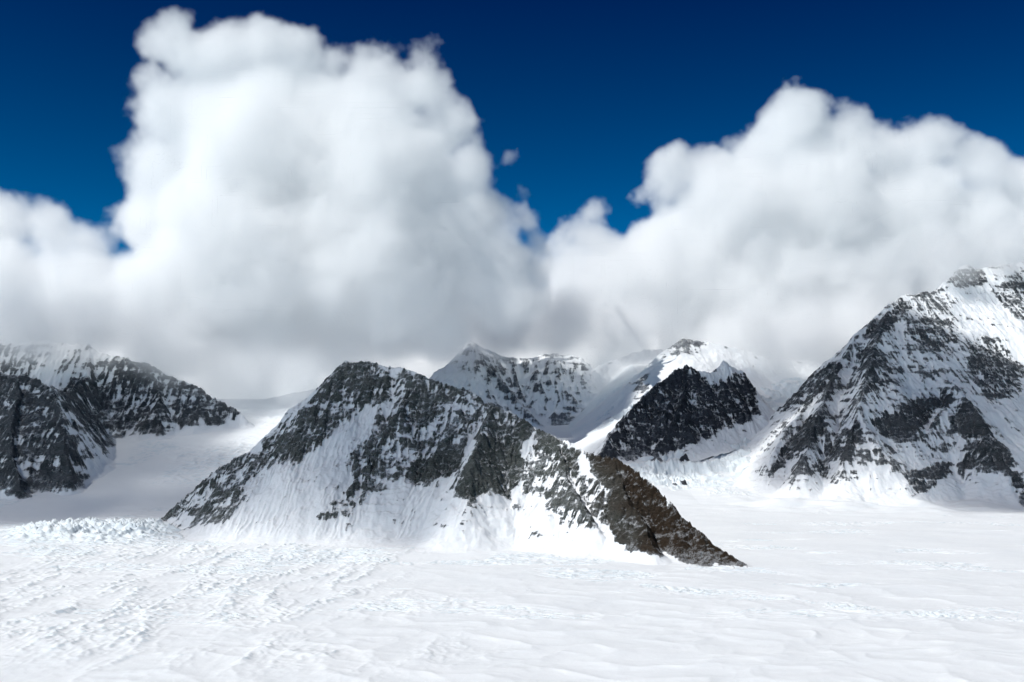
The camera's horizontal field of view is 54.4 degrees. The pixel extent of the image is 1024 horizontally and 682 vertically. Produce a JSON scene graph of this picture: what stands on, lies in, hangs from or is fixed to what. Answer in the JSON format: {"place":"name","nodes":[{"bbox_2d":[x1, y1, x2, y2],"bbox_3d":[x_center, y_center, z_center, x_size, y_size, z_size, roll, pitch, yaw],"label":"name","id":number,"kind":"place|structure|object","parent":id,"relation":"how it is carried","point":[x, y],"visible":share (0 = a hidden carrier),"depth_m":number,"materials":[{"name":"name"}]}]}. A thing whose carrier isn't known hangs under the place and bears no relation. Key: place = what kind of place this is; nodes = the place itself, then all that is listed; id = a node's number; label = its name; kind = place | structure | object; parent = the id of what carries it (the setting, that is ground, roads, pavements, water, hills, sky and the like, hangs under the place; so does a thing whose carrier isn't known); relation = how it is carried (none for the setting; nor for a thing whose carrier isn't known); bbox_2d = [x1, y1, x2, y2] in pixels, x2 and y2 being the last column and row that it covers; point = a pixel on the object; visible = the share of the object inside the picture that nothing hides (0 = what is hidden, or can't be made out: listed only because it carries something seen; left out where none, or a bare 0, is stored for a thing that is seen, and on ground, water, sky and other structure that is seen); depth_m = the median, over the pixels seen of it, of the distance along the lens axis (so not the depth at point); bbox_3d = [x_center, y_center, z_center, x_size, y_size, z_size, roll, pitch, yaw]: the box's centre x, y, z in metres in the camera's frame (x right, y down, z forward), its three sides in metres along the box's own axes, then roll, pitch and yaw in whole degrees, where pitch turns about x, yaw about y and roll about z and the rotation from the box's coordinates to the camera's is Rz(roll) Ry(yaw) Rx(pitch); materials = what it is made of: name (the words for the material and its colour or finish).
{"place":"outdoors","nodes":[
{"label":"outdoors","id":0,"kind":"place"},
{"bbox_2d":[0,367,116,500],"bbox_3d":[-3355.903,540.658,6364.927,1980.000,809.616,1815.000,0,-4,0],"label":"mountain","id":1,"kind":"structure","parent":0,"point":[56,441],"depth_m":5864.18,"materials":[{"name":"stone"}]},
{"bbox_2d":[0,340,254,440],"bbox_3d":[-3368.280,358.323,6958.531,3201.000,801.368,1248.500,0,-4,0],"label":"mountain","id":2,"kind":"structure","parent":0,"point":[141,401],"depth_m":6946.69,"materials":[{"name":"stone"}]},
{"bbox_2d":[259,388,315,407],"bbox_3d":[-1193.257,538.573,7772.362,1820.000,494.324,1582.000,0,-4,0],"label":"mountain","id":3,"kind":"structure","parent":0,"point":[291,400],"depth_m":7853.37,"materials":[{"name":"white snow"}]},
{"bbox_2d":[161,360,753,567],"bbox_3d":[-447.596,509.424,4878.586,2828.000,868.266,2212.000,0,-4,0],"label":"mountain","id":4,"kind":"structure","parent":0,"point":[368,454],"depth_m":4591.15,"materials":[{"name":"white snow"}]},
{"bbox_2d":[0,363,1023,681],"bbox_3d":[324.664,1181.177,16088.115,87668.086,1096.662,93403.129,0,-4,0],"label":"glacier","id":5,"kind":"object","parent":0,"point":[112,577],"visible":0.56,"depth_m":3183.29,"materials":[{"name":"white snow"}]},
{"bbox_2d":[673,479,688,485],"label":"rock outcrop","id":6,"kind":"object","parent":5,"relation":"on","point":[684,482],"visible":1,"depth_m":6558.41,"materials":[{"name":"grey stone"}]},
{"bbox_2d":[0,0,1023,398],"label":"sky","id":7,"kind":"structure","parent":0,"point":[233,199],"materials":[{"name":"white"}]},
{"bbox_2d":[429,341,662,427],"bbox_3d":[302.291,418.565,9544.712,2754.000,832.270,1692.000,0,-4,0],"label":"mountain","id":8,"kind":"structure","parent":0,"point":[543,390],"depth_m":9296.34,"materials":[{"name":"white snow"}]},
{"bbox_2d":[592,360,775,462],"bbox_3d":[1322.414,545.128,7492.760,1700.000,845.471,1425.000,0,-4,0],"label":"mountain","id":9,"kind":"structure","parent":0,"point":[702,415],"depth_m":7368.58,"materials":[{"name":"black stone"}]},
{"bbox_2d":[679,453,689,461],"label":"rock outcrop","id":10,"kind":"object","parent":9,"relation":"on","point":[683,457],"visible":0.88,"depth_m":6989.63,"materials":[{"name":"black stone"}]},
{"bbox_2d":[569,338,820,432],"bbox_3d":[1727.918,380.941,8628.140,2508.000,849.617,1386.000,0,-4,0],"label":"mountain","id":11,"kind":"structure","parent":0,"point":[757,370],"depth_m":8663.68,"materials":[{"name":"white snow"}]},
{"bbox_2d":[731,262,1023,506],"bbox_3d":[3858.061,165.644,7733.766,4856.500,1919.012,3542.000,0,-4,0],"label":"mountain","id":12,"kind":"structure","parent":0,"point":[905,399],"depth_m":6753.82,"materials":[{"name":"white snow"}]}
]}

